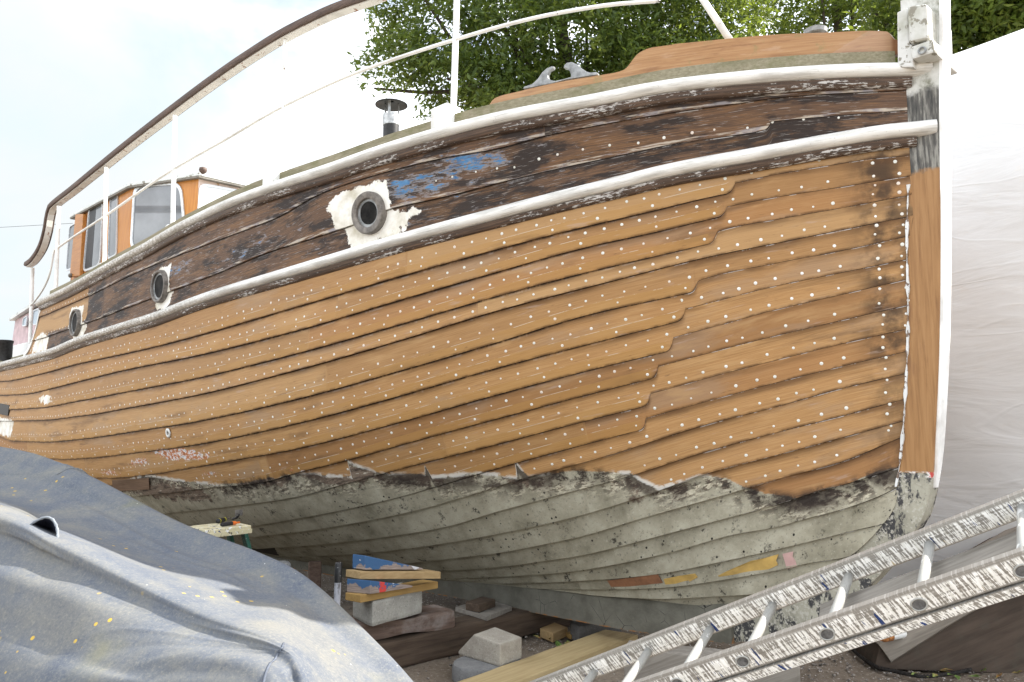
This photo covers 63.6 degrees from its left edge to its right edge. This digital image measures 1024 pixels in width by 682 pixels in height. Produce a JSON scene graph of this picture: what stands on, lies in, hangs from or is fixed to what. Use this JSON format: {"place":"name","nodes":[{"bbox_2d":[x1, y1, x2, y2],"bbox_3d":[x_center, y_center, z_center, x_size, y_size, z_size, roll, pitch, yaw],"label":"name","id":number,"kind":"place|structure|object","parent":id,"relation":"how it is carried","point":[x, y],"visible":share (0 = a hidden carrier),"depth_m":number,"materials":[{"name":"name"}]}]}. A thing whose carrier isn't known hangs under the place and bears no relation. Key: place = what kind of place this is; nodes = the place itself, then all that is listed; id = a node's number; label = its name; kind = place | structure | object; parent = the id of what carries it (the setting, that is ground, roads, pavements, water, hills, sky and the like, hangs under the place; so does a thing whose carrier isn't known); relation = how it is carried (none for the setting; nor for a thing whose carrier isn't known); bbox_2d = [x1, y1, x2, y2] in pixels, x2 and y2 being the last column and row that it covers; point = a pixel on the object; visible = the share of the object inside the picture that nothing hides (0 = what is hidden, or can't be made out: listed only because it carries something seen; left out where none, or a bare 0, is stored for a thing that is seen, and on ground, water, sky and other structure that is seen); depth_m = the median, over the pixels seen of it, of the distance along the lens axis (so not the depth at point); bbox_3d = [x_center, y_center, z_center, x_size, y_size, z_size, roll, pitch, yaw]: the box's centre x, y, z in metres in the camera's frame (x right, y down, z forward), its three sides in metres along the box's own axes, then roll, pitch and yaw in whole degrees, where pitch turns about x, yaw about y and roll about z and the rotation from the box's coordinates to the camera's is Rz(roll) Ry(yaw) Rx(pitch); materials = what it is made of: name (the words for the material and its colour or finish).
{"place":"outdoors","nodes":[
{"label":"outdoors","id":0,"kind":"place"},
{"bbox_2d":[0,0,961,339],"label":"sky","id":1,"kind":"structure","parent":0,"point":[78,78],"materials":[{"name":"white"}]},
{"bbox_2d":[295,569,1023,681],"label":"ground","id":2,"kind":"structure","parent":0,"point":[439,670],"depth_m":5.23,"materials":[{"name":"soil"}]},
{"bbox_2d":[0,447,412,681],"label":"boat cover","id":3,"kind":"object","parent":2,"relation":"on","point":[100,581],"visible":1,"depth_m":3.10,"materials":[{"name":"fabric"}]},
{"bbox_2d":[190,522,251,548],"bbox_3d":[-1.941,1.652,5.436,0.466,0.860,0.875,-4,-7,36],"label":"stool","id":4,"kind":"object","parent":2,"relation":"on","point":[218,530],"visible":0.29,"depth_m":5.43,"materials":[{"name":"wood"}]},
{"bbox_2d":[216,517,230,523],"bbox_3d":[-1.986,1.231,5.695,0.034,0.034,0.200,0,-6,4],"label":"chisel","id":5,"kind":"object","parent":4,"relation":"on","point":[220,520],"visible":0.99,"depth_m":5.63,"materials":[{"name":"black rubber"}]},
{"bbox_2d":[220,521,239,526],"bbox_3d":[-1.861,1.206,5.460,0.026,0.025,0.155,-3,-7,29],"label":"knife","id":6,"kind":"object","parent":4,"relation":"on","point":[228,523],"visible":1,"depth_m":5.44,"materials":[{"name":"black plastic"}]},
{"bbox_2d":[232,509,242,519],"bbox_3d":[-1.921,1.218,5.787,0.057,0.080,0.105,3,-7,-29],"label":"scraper","id":7,"kind":"object","parent":4,"relation":"on","point":[239,512],"visible":1,"depth_m":5.76,"materials":[{"name":"metal"}]},
{"bbox_2d":[280,560,290,566],"bbox_3d":[-1.808,1.914,6.223,0.286,0.514,0.248,1,-6,-13],"label":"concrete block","id":8,"kind":"object","parent":2,"relation":"on","point":[286,562],"visible":0.1,"depth_m":6.18,"materials":[{"name":"grey concrete"}]},
{"bbox_2d":[308,561,321,587],"bbox_3d":[-1.730,2.106,7.232,0.121,0.349,0.105,1,-6,-12],"label":"post","id":9,"kind":"object","parent":2,"relation":"on","point":[314,571],"visible":0.52,"depth_m":7.20,"materials":[{"name":"brown wood"}]},
{"bbox_2d":[334,562,342,604],"bbox_3d":[-1.002,1.635,4.704,0.058,0.741,0.043,0,-6,0],"label":"steel pole","id":10,"kind":"object","parent":2,"relation":"on","point":[337,581],"visible":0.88,"depth_m":4.72,"materials":[{"name":"metal"}]},
{"bbox_2d":[375,607,569,666],"bbox_3d":[-0.127,2.050,5.932,2.870,0.202,0.264,6,-8,-44],"label":"timber","id":11,"kind":"object","parent":2,"relation":"on","point":[405,649],"visible":0.26,"depth_m":5.51,"materials":[{"name":"brown wood"}]},
{"bbox_2d":[351,604,454,639],"bbox_3d":[-0.771,1.844,5.395,0.799,0.125,0.269,5,-8,-37],"label":"timber","id":12,"kind":"object","parent":11,"relation":"on","point":[432,617],"visible":0.41,"depth_m":5.37,"materials":[{"name":"brown wood"}]},
{"bbox_2d":[353,583,421,625],"bbox_3d":[-0.801,1.697,5.340,0.294,0.175,0.535,-4,-8,36],"label":"concrete block","id":13,"kind":"object","parent":12,"relation":"on","point":[376,612],"depth_m":5.18,"materials":[{"name":"grey concrete"}]},
{"bbox_2d":[345,579,437,602],"bbox_3d":[-0.755,1.587,5.258,0.133,0.048,0.641,-6,-8,43],"label":"board","id":14,"kind":"object","parent":13,"relation":"on","point":[420,585],"visible":0.83,"depth_m":5.19,"materials":[{"name":"orange wood"}]},
{"bbox_2d":[347,579,411,593],"bbox_3d":[-0.823,1.512,5.162,0.385,0.081,0.156,6,-8,-43],"label":"wedge","id":15,"kind":"object","parent":14,"relation":"on","point":[362,586],"visible":1,"depth_m":5.06,"materials":[{"name":"paint"}]},
{"bbox_2d":[346,569,440,578],"bbox_3d":[-0.748,1.478,5.237,0.588,0.089,0.133,3,-7,-30],"label":"board","id":16,"kind":"object","parent":15,"relation":"on","point":[392,574],"visible":0.92,"depth_m":5.18,"materials":[{"name":"brown wood"}]},
{"bbox_2d":[353,554,422,569],"bbox_3d":[-0.786,1.403,5.244,0.434,0.116,0.100,3,-7,-29],"label":"wedge","id":17,"kind":"object","parent":16,"relation":"on","point":[363,562],"visible":1,"depth_m":5.17,"materials":[{"name":"blue paint"}]},
{"bbox_2d":[455,602,511,620],"bbox_3d":[-0.205,1.951,6.019,0.340,0.036,0.544,5,-8,-37],"label":"board","id":18,"kind":"object","parent":11,"relation":"on","point":[498,609],"visible":0.65,"depth_m":5.89,"materials":[{"name":"grey wood"}]},
{"bbox_2d":[466,596,494,611],"bbox_3d":[-0.227,1.901,5.967,0.140,0.059,0.269,-3,-7,29],"label":"wood block","id":19,"kind":"object","parent":18,"relation":"on","point":[480,604],"depth_m":5.90,"materials":[{"name":"brown wood"}]},
{"bbox_2d":[0,0,957,643],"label":"wooden boat","id":20,"kind":"object","parent":2,"relation":"on","point":[650,340],"visible":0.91,"depth_m":5.11,"materials":[{"name":"orange wood"}]},
{"bbox_2d":[452,656,519,681],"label":"paver","id":21,"kind":"object","parent":2,"relation":"on","point":[464,667],"visible":0.48,"depth_m":4.93,"materials":[{"name":"grey concrete"}]},
{"bbox_2d":[458,627,521,665],"bbox_3d":[-0.139,1.890,5.154,0.225,0.149,0.424,6,-8,-44],"label":"concrete block","id":22,"kind":"object","parent":21,"relation":"on","point":[496,646],"depth_m":5.04,"materials":[{"name":"grey concrete"}]},
{"bbox_2d":[459,630,637,681],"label":"beam","id":23,"kind":"structure","parent":2,"relation":"on","point":[538,665],"depth_m":5.08,"materials":[{"name":"beige wood"}]},
{"bbox_2d":[540,623,567,641],"bbox_3d":[0.303,2.113,5.995,0.159,0.063,0.304,-4,-7,32],"label":"wood block","id":24,"kind":"object","parent":2,"relation":"on","point":[555,631],"depth_m":5.94,"materials":[{"name":"brown wood"}]},
{"bbox_2d":[346,0,784,121],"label":"broadleaf tree","id":25,"kind":"object","parent":2,"relation":"on","point":[619,42],"visible":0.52,"depth_m":14.52,"materials":[{"name":"green plant"}]},
{"bbox_2d":[566,631,571,638],"bbox_3d":[0.432,2.127,5.980,0.069,0.031,0.132,-4,-7,33],"label":"wood block","id":26,"kind":"object","parent":2,"relation":"on","point":[568,635],"depth_m":5.94,"materials":[{"name":"orange wood"}]},
{"bbox_2d":[570,620,621,639],"bbox_3d":[0.605,2.072,5.944,0.407,0.139,0.214,3,-7,-28],"label":"concrete block","id":27,"kind":"object","parent":2,"relation":"on","point":[578,630],"depth_m":5.83,"materials":[{"name":"grey concrete"}]},
{"bbox_2d":[307,573,1015,681],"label":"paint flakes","id":28,"kind":"object","parent":2,"relation":"on","point":[689,644],"visible":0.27,"depth_m":5.38,"materials":[{"name":"paint"}]},
{"bbox_2d":[624,640,799,681],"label":"timber","id":29,"kind":"object","parent":2,"relation":"on","point":[667,660],"visible":0.23,"depth_m":4.12,"materials":[{"name":"grey wood"}]},
{"bbox_2d":[530,489,1023,681],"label":"ladder","id":30,"kind":"object","parent":2,"relation":"on","point":[925,600],"visible":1,"depth_m":2.52,"materials":[{"name":"metal"}]},
{"bbox_2d":[819,532,1015,616],"bbox_3d":[1.938,0.289,2.020,2.398,1.238,0.238,-4,-7,35],"label":"plank","id":31,"kind":"object","parent":30,"relation":"on","point":[1000,545],"visible":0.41,"depth_m":2.52,"materials":[{"name":"grey wood"}]},
{"bbox_2d":[534,635,1020,679],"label":"fallen leaves","id":32,"kind":"object","parent":2,"relation":"on","point":[557,643],"visible":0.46,"depth_m":5.00,"materials":[{"name":"brown plant"}]},
{"bbox_2d":[733,0,899,35],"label":"broadleaf tree","id":33,"kind":"object","parent":2,"relation":"on","point":[834,14],"visible":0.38,"depth_m":17.51,"materials":[{"name":"green plant"}]},
{"bbox_2d":[840,0,1023,61],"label":"broadleaf tree","id":34,"kind":"object","parent":2,"relation":"on","point":[974,23],"visible":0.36,"depth_m":12.75,"materials":[{"name":"green plant"}]},
{"bbox_2d":[855,526,1023,672],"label":"tarpaulin","id":35,"kind":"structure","parent":2,"relation":"on","point":[990,638],"depth_m":5.14,"materials":[{"name":"brown plastic tarpaulin fabric"}]},
{"bbox_2d":[880,632,906,641],"bbox_3d":[2.513,1.844,5.223,0.742,0.070,0.052,4,-7,-35],"label":"brush","id":36,"kind":"object","parent":35,"relation":"on","point":[899,636],"visible":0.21,"depth_m":5.10,"materials":[{"name":"white plastic"}]},
{"bbox_2d":[851,649,972,678],"bbox_3d":[2.554,2.008,5.383,0.587,0.132,0.837,0,-6,0],"label":"rope","id":37,"kind":"object","parent":35,"relation":"attached to","point":[872,664],"visible":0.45,"depth_m":5.06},
{"bbox_2d":[877,29,1023,583],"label":"covered boat","id":38,"kind":"object","parent":2,"relation":"on","point":[983,459],"visible":0.09,"depth_m":6.01,"materials":[{"name":"white fabric"}]}
]}

